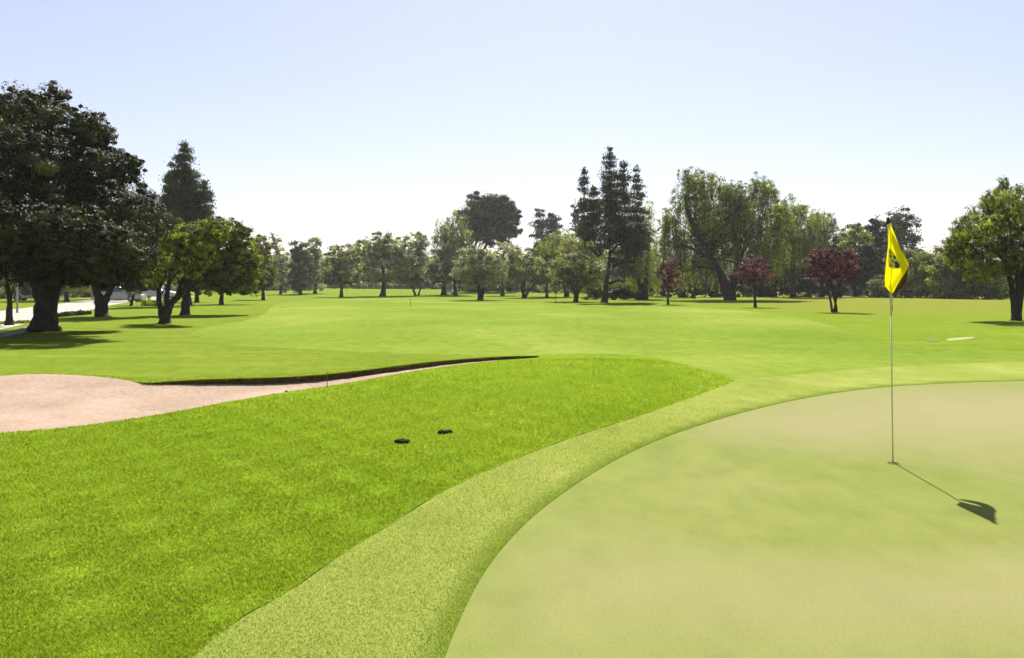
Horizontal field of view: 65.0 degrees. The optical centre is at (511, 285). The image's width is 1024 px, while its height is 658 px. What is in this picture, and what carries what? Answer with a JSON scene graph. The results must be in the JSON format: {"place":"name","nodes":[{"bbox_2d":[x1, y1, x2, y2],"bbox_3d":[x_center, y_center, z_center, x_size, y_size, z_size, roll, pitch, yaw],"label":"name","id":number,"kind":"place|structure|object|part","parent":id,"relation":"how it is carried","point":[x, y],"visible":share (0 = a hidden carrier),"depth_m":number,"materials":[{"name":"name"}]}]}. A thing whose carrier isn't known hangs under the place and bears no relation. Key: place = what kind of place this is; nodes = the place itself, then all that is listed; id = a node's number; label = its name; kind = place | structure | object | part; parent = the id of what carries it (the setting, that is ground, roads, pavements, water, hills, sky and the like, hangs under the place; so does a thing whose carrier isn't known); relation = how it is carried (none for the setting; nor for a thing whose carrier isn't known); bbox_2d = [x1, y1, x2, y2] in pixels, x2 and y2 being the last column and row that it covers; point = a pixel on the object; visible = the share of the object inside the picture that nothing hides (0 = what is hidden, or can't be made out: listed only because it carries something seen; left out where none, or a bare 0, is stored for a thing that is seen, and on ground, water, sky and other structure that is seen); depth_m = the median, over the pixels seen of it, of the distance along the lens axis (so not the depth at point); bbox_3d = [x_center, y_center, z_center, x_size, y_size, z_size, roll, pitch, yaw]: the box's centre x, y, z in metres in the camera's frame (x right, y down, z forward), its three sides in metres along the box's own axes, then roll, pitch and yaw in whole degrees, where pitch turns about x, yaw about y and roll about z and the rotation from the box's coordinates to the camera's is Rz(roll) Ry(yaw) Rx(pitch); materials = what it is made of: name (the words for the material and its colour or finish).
{"place":"outdoors","nodes":[
{"label":"outdoors","id":0,"kind":"place"},
{"bbox_2d":[12,290,63,300],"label":"parked car","id":1,"kind":"object","parent":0,"point":[22,297],"visible":0.21,"depth_m":76.98,"materials":[{"name":"silver metal"}]},
{"bbox_2d":[0,296,193,329],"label":"road","id":2,"kind":"structure","parent":0,"point":[22,314],"depth_m":54.86,"materials":[{"name":"grey asphalt"}]},
{"bbox_2d":[0,268,27,324],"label":"tree","id":3,"kind":"object","parent":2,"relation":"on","point":[9,320],"visible":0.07,"depth_m":31.14,"materials":[{"name":"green plant"}]},
{"bbox_2d":[16,283,17,312],"bbox_3d":[-27.935,0.480,45.367,0.111,2.150,0.111,0,0,-23],"label":"pale post","id":4,"kind":"object","parent":2,"relation":"on","point":[17,299],"visible":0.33,"depth_m":45.33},
{"bbox_2d":[91,287,146,301],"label":"parked car","id":5,"kind":"object","parent":2,"relation":"on","point":[117,293],"visible":0.37,"depth_m":75.21,"materials":[{"name":"silver metal"}]},
{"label":"side window","id":6,"kind":"part","parent":5,"relation":"part of","materials":[{"name":"glass"}]},
{"bbox_2d":[142,286,175,297],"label":"parked car","id":7,"kind":"object","parent":2,"relation":"on","point":[150,293],"visible":0.32,"depth_m":91.12,"materials":[{"name":"white paint"}]},
{"bbox_2d":[0,288,1023,657],"bbox_3d":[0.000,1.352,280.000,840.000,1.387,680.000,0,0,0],"label":"ground","id":8,"kind":"structure","parent":0,"point":[134,342],"depth_m":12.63,"materials":[{"name":"green plant"}]},
{"bbox_2d":[0,327,27,336],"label":"kerb","id":9,"kind":"structure","parent":8,"relation":"on","point":[14,332],"depth_m":25.14,"materials":[{"name":"concrete"}]},
{"bbox_2d":[0,320,30,324],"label":"hedge","id":10,"kind":"object","parent":8,"relation":"on","point":[19,321],"visible":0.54,"depth_m":32.45,"materials":[{"name":"green plant"}]},
{"bbox_2d":[0,273,90,302],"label":"tree","id":11,"kind":"object","parent":8,"relation":"on","point":[27,290],"visible":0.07,"depth_m":74.47,"materials":[{"name":"green plant"}]},
{"bbox_2d":[58,309,91,316],"bbox_3d":[-22.480,1.430,40.941,0.593,0.416,5.095,0,0,-5],"label":"hedge","id":12,"kind":"object","parent":8,"relation":"on","point":[72,313],"visible":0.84,"depth_m":41.01,"materials":[{"name":"green plant"}]},
{"bbox_2d":[0,80,159,331],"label":"oak tree","id":13,"kind":"object","parent":8,"relation":"on","point":[57,235],"visible":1,"depth_m":24.46,"materials":[{"name":"green plant"}]},
{"bbox_2d":[0,282,177,298],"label":"hedge","id":14,"kind":"object","parent":8,"relation":"on","point":[3,294],"visible":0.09,"depth_m":97.27,"materials":[{"name":"green plant"}]},
{"bbox_2d":[122,283,142,305],"bbox_3d":[-29.660,0.150,62.973,2.225,3.034,2.748,0,0,0],"label":"tree","id":15,"kind":"object","parent":8,"relation":"on","point":[133,293],"visible":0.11,"depth_m":62.51,"materials":[{"name":"green plant"}]},
{"bbox_2d":[91,184,176,316],"bbox_3d":[-19.325,-1.769,39.610,5.408,7.004,4.889,0,0,0],"label":"oak tree","id":16,"kind":"object","parent":8,"relation":"on","point":[101,301],"visible":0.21,"depth_m":39.41,"materials":[{"name":"green plant"}]},
{"bbox_2d":[136,295,163,305],"bbox_3d":[-27.843,1.233,62.107,2.386,0.972,1.825,0,0,0],"label":"shrub","id":17,"kind":"object","parent":8,"relation":"on","point":[149,302],"visible":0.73,"depth_m":61.76,"materials":[{"name":"green plant"}]},
{"bbox_2d":[153,140,216,305],"bbox_3d":[-25.577,-4.894,62.142,6.639,13.123,5.417,0,0,15],"label":"conifer tree","id":18,"kind":"object","parent":8,"relation":"on","point":[185,198],"visible":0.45,"depth_m":61.51,"materials":[{"name":"green plant"}]},
{"bbox_2d":[140,218,230,323],"bbox_3d":[-13.242,-0.554,32.494,3.569,4.439,1.977,0,0,0],"label":"live oak tree","id":19,"kind":"object","parent":8,"relation":"on","point":[193,238],"visible":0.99,"depth_m":32.38,"materials":[{"name":"green plant"}]},
{"bbox_2d":[169,261,208,301],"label":"tree","id":20,"kind":"object","parent":8,"relation":"on","point":[196,297],"visible":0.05,"depth_m":72.47,"materials":[{"name":"green plant"}]},
{"bbox_2d":[163,216,264,314],"bbox_3d":[-16.051,-0.992,43.080,5.568,5.364,3.873,0,0,0],"label":"live oak tree","id":21,"kind":"object","parent":8,"relation":"on","point":[243,276],"visible":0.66,"depth_m":42.29,"materials":[{"name":"green plant"}]},
{"bbox_2d":[195,263,264,304],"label":"tree","id":22,"kind":"object","parent":8,"relation":"on","point":[221,300],"visible":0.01,"depth_m":65.87,"materials":[{"name":"green plant"}]},
{"bbox_2d":[0,359,510,432],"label":"bunker","id":23,"kind":"object","parent":8,"relation":"on","point":[37,401],"visible":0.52,"depth_m":12.15,"materials":[{"name":"sand"}]},
{"bbox_2d":[203,286,312,290],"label":"hedge","id":24,"kind":"object","parent":8,"relation":"on","point":[275,289],"visible":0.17,"depth_m":165.50,"materials":[{"name":"green plant"}]},
{"bbox_2d":[248,234,278,299],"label":"poplar tree","id":25,"kind":"object","parent":8,"relation":"on","point":[269,278],"visible":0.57,"depth_m":87.67,"materials":[{"name":"green plant"}]},
{"bbox_2d":[269,232,291,293],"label":"eucalyptus tree","id":26,"kind":"object","parent":8,"relation":"on","point":[280,264],"visible":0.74,"depth_m":134.23,"materials":[{"name":"green plant"}]},
{"bbox_2d":[282,238,314,294],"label":"tree","id":27,"kind":"object","parent":8,"relation":"on","point":[298,273],"visible":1,"depth_m":129.53,"materials":[{"name":"green plant"}]},
{"bbox_2d":[296,236,330,293],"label":"evergreen tree","id":28,"kind":"object","parent":8,"relation":"on","point":[316,256],"visible":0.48,"depth_m":138.73,"materials":[{"name":"green plant"}]},
{"bbox_2d":[133,355,540,383],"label":"lip grass","id":29,"kind":"structure","parent":8,"relation":"on","point":[343,372],"depth_m":14.11,"materials":[{"name":"green plant"}]},
{"bbox_2d":[317,243,367,296],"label":"tree","id":30,"kind":"object","parent":8,"relation":"on","point":[340,273],"visible":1,"depth_m":106.27,"materials":[{"name":"green plant"}]},
{"bbox_2d":[272,272,452,288],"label":"hedge","id":31,"kind":"object","parent":8,"relation":"on","point":[337,286],"visible":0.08,"depth_m":191.28,"materials":[{"name":"green plant"}]},
{"bbox_2d":[346,231,419,295],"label":"tree","id":32,"kind":"object","parent":8,"relation":"on","point":[376,254],"visible":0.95,"depth_m":113.38,"materials":[{"name":"green plant"}]},
{"bbox_2d":[349,279,439,288],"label":"shrub","id":33,"kind":"object","parent":8,"relation":"on","point":[363,285],"visible":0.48,"depth_m":188.95,"materials":[{"name":"green plant"}]},
{"bbox_2d":[394,438,409,443],"bbox_3d":[-1.075,1.511,7.844,0.164,0.044,0.123,0,0,0],"label":"dirt clod","id":34,"kind":"object","parent":8,"relation":"on","point":[402,440],"visible":1,"depth_m":7.81,"materials":[{"name":"black soil"}]},
{"bbox_2d":[393,231,448,295],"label":"tree","id":35,"kind":"object","parent":8,"relation":"on","point":[417,275],"visible":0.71,"depth_m":118.22,"materials":[{"name":"green plant"}]},
{"bbox_2d":[437,429,452,433],"bbox_3d":[-0.694,1.509,8.329,0.172,0.051,0.082,0,0,-23],"label":"dirt clod","id":36,"kind":"object","parent":8,"relation":"on","point":[441,431],"visible":1,"depth_m":8.30,"materials":[{"name":"black soil"}]},
{"bbox_2d":[446,288,452,293],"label":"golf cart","id":37,"kind":"object","parent":8,"relation":"on","point":[449,289],"visible":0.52,"depth_m":127.53,"materials":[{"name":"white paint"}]},
{"bbox_2d":[423,209,476,294],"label":"tree","id":38,"kind":"object","parent":8,"relation":"on","point":[446,243],"visible":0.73,"depth_m":123.52,"materials":[{"name":"green plant"}]},
{"bbox_2d":[433,256,471,295],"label":"olive tree","id":39,"kind":"object","parent":8,"relation":"on","point":[445,269],"visible":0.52,"depth_m":117.64,"materials":[{"name":"green plant"}]},
{"bbox_2d":[449,245,509,299],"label":"olive tree","id":40,"kind":"object","parent":8,"relation":"on","point":[479,273],"visible":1,"depth_m":89.89,"materials":[{"name":"green plant"}]},
{"bbox_2d":[454,190,523,291],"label":"pine tree","id":41,"kind":"object","parent":8,"relation":"on","point":[491,219],"visible":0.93,"depth_m":147.15,"materials":[{"name":"green plant"}]},
{"bbox_2d":[488,241,523,295],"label":"olive tree","id":42,"kind":"object","parent":8,"relation":"on","point":[505,249],"visible":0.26,"depth_m":118.53,"materials":[{"name":"green plant"}]},
{"bbox_2d":[456,282,583,293],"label":"hedge","id":43,"kind":"object","parent":8,"relation":"on","point":[517,288],"visible":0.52,"depth_m":142.23,"materials":[{"name":"green plant"}]},
{"bbox_2d":[503,245,553,297],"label":"olive tree","id":44,"kind":"object","parent":8,"relation":"on","point":[530,271],"visible":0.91,"depth_m":104.36,"materials":[{"name":"green plant"}]},
{"bbox_2d":[527,208,562,286],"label":"evergreen tree","id":45,"kind":"object","parent":8,"relation":"on","point":[549,223],"visible":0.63,"depth_m":168.76,"materials":[{"name":"green plant"}]},
{"bbox_2d":[538,259,559,297],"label":"olive tree","id":46,"kind":"object","parent":8,"relation":"on","point":[547,279],"visible":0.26,"depth_m":104.75,"materials":[{"name":"green plant"}]},
{"bbox_2d":[530,228,608,296],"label":"pepper tree","id":47,"kind":"object","parent":8,"relation":"on","point":[552,250],"visible":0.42,"depth_m":110.45,"materials":[{"name":"green plant"}]},
{"bbox_2d":[544,250,604,301],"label":"olive tree","id":48,"kind":"object","parent":8,"relation":"on","point":[573,273],"visible":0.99,"depth_m":78.62,"materials":[{"name":"green plant"}]},
{"bbox_2d":[569,199,580,236],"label":"cypress tree","id":49,"kind":"object","parent":8,"relation":"on","point":[575,219],"visible":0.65,"depth_m":139.73,"materials":[{"name":"green plant"}]},
{"bbox_2d":[156,241,1007,290],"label":"wood","id":50,"kind":"object","parent":8,"relation":"on","point":[599,263],"visible":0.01,"depth_m":238.31,"materials":[{"name":"green plant"}]},
{"bbox_2d":[582,285,608,299],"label":"shrub","id":51,"kind":"object","parent":8,"relation":"on","point":[594,293],"visible":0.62,"depth_m":91.62,"materials":[{"name":"green plant"}]},
{"bbox_2d":[191,298,1023,379],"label":"fairway","id":52,"kind":"structure","parent":8,"relation":"on","point":[734,344],"depth_m":25.39,"materials":[{"name":"green plant"}]},
{"bbox_2d":[192,362,1023,657],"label":"fringe","id":53,"kind":"object","parent":8,"relation":"on","point":[864,378],"visible":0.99,"depth_m":4.96,"materials":[{"name":"green plant"}]},
{"bbox_2d":[189,381,896,657],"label":"fringe grass","id":54,"kind":"structure","parent":53,"relation":"on","point":[358,610],"depth_m":4.30,"materials":[{"name":"green plant"}]},
{"bbox_2d":[571,144,656,302],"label":"conifer tree","id":55,"kind":"object","parent":8,"relation":"on","point":[617,230],"visible":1,"depth_m":73.46,"materials":[{"name":"green plant"}]},
{"bbox_2d":[601,285,642,299],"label":"hedge","id":56,"kind":"object","parent":8,"relation":"on","point":[624,295],"visible":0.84,"depth_m":89.76,"materials":[{"name":"green plant"}]},
{"bbox_2d":[608,279,650,297],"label":"shrub","id":57,"kind":"object","parent":8,"relation":"on","point":[617,285],"visible":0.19,"depth_m":99.32,"materials":[{"name":"green plant"}]},
{"bbox_2d":[619,200,669,299],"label":"pepper tree","id":58,"kind":"object","parent":8,"relation":"on","point":[643,287],"visible":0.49,"depth_m":90.39,"materials":[{"name":"green plant"}]},
{"bbox_2d":[654,255,683,304],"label":"plum tree","id":59,"kind":"object","parent":8,"relation":"on","point":[669,276],"visible":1,"depth_m":65.98,"materials":[{"name":"red plant"}]},
{"bbox_2d":[672,264,695,298],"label":"pepper tree","id":60,"kind":"object","parent":8,"relation":"on","point":[680,285],"visible":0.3,"depth_m":94.93,"materials":[{"name":"green plant"}]},
{"bbox_2d":[637,265,784,297],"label":"hedge","id":61,"kind":"object","parent":8,"relation":"on","point":[741,289],"visible":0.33,"depth_m":103.23,"materials":[{"name":"green plant"}]},
{"bbox_2d":[652,166,795,299],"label":"pepper tree","id":62,"kind":"object","parent":8,"relation":"on","point":[739,210],"visible":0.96,"depth_m":82.25,"materials":[{"name":"green plant"}]},
{"bbox_2d":[445,381,1023,657],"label":"putting green","id":63,"kind":"object","parent":8,"relation":"on","point":[815,527],"visible":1,"depth_m":4.78,"materials":[{"name":"green plant"}]},
{"bbox_2d":[886,462,900,464],"bbox_3d":[3.306,1.544,6.964,0.112,0.013,0.112,0,0,0],"label":"golf hole","id":64,"kind":"object","parent":63,"relation":"in","point":[894,463],"visible":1,"depth_m":6.95,"materials":[{"name":"plastic"}]},
{"bbox_2d":[885,217,908,461],"bbox_3d":[3.345,0.477,7.019,0.238,2.155,0.110,0,0,-5],"label":"flagstick","id":65,"kind":"object","parent":64,"relation":"in","point":[896,272],"visible":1,"depth_m":6.99,"materials":[{"name":"paint"}]},
{"bbox_2d":[732,254,774,306],"bbox_3d":[17.035,-0.347,57.444,2.911,3.954,2.696,0,0,0],"label":"plum tree","id":66,"kind":"object","parent":8,"relation":"on","point":[753,271],"visible":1,"depth_m":56.97,"materials":[{"name":"red plant"}]},
{"bbox_2d":[758,193,828,297],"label":"pepper tree","id":67,"kind":"object","parent":8,"relation":"on","point":[803,244],"visible":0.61,"depth_m":97.25,"materials":[{"name":"green plant"}]},
{"bbox_2d":[744,242,885,296],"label":"hedge","id":68,"kind":"object","parent":8,"relation":"on","point":[808,286],"visible":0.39,"depth_m":103.11,"materials":[{"name":"green plant"}]},
{"bbox_2d":[806,207,841,296],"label":"evergreen tree","id":69,"kind":"object","parent":8,"relation":"on","point":[829,226],"visible":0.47,"depth_m":103.19,"materials":[{"name":"green plant"}]},
{"bbox_2d":[800,246,861,311],"bbox_3d":[18.677,-0.347,47.056,3.344,3.998,2.752,0,0,27],"label":"plum tree","id":70,"kind":"object","parent":8,"relation":"on","point":[833,271],"visible":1,"depth_m":46.70,"materials":[{"name":"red plant"}]},
{"bbox_2d":[831,222,880,296],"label":"evergreen tree","id":71,"kind":"object","parent":8,"relation":"on","point":[852,237],"visible":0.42,"depth_m":106.69,"materials":[{"name":"green plant"}]},
{"bbox_2d":[856,214,896,291],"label":"evergreen tree","id":72,"kind":"object","parent":8,"relation":"on","point":[878,234],"visible":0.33,"depth_m":110.53,"materials":[{"name":"green plant"}]},
{"bbox_2d":[865,274,909,297],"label":"shrub","id":73,"kind":"object","parent":8,"relation":"on","point":[873,289],"visible":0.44,"depth_m":98.79,"materials":[{"name":"green plant"}]},
{"bbox_2d":[878,205,922,260],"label":"evergreen tree","id":74,"kind":"object","parent":8,"relation":"on","point":[900,226],"visible":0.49,"depth_m":134.02,"materials":[{"name":"green plant"}]},
{"bbox_2d":[875,244,969,298],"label":"shrub","id":75,"kind":"object","parent":8,"relation":"on","point":[918,274],"visible":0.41,"depth_m":94.06,"materials":[{"name":"green plant"}]},
{"bbox_2d":[925,338,939,341],"bbox_3d":[11.919,1.543,22.785,0.386,0.037,1.647,0,0,28],"label":"worn patch","id":76,"kind":"object","parent":8,"relation":"on","point":[932,339],"visible":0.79,"depth_m":22.78,"materials":[{"name":"green plant"}]},
{"bbox_2d":[896,276,1014,298],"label":"hedge","id":77,"kind":"object","parent":8,"relation":"on","point":[1007,296],"visible":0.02,"depth_m":95.06,"materials":[{"name":"green plant"}]},
{"bbox_2d":[946,337,974,340],"bbox_3d":[12.893,1.540,23.127,0.477,0.036,2.300,0,0,44],"label":"bare patch","id":78,"kind":"object","parent":8,"relation":"on","point":[958,338],"visible":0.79,"depth_m":23.17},
{"bbox_2d":[924,255,1014,299],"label":"shrub","id":79,"kind":"object","parent":8,"relation":"on","point":[956,285],"visible":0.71,"depth_m":87.74,"materials":[{"name":"green plant"}]},
{"bbox_2d":[939,174,1023,320],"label":"mesquite tree","id":80,"kind":"object","parent":8,"relation":"on","point":[1006,229],"visible":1,"depth_m":34.61,"materials":[{"name":"green plant"}]},
{"bbox_2d":[0,0,1023,310],"label":"sky","id":81,"kind":"structure","parent":0,"point":[339,122],"materials":[{"name":"blue"}]},
{"bbox_2d":[803,277,924,295],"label":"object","id":82,"kind":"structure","parent":0,"point":[844,294],"depth_m":124.50,"materials":[{"name":"green plant"}]}
]}

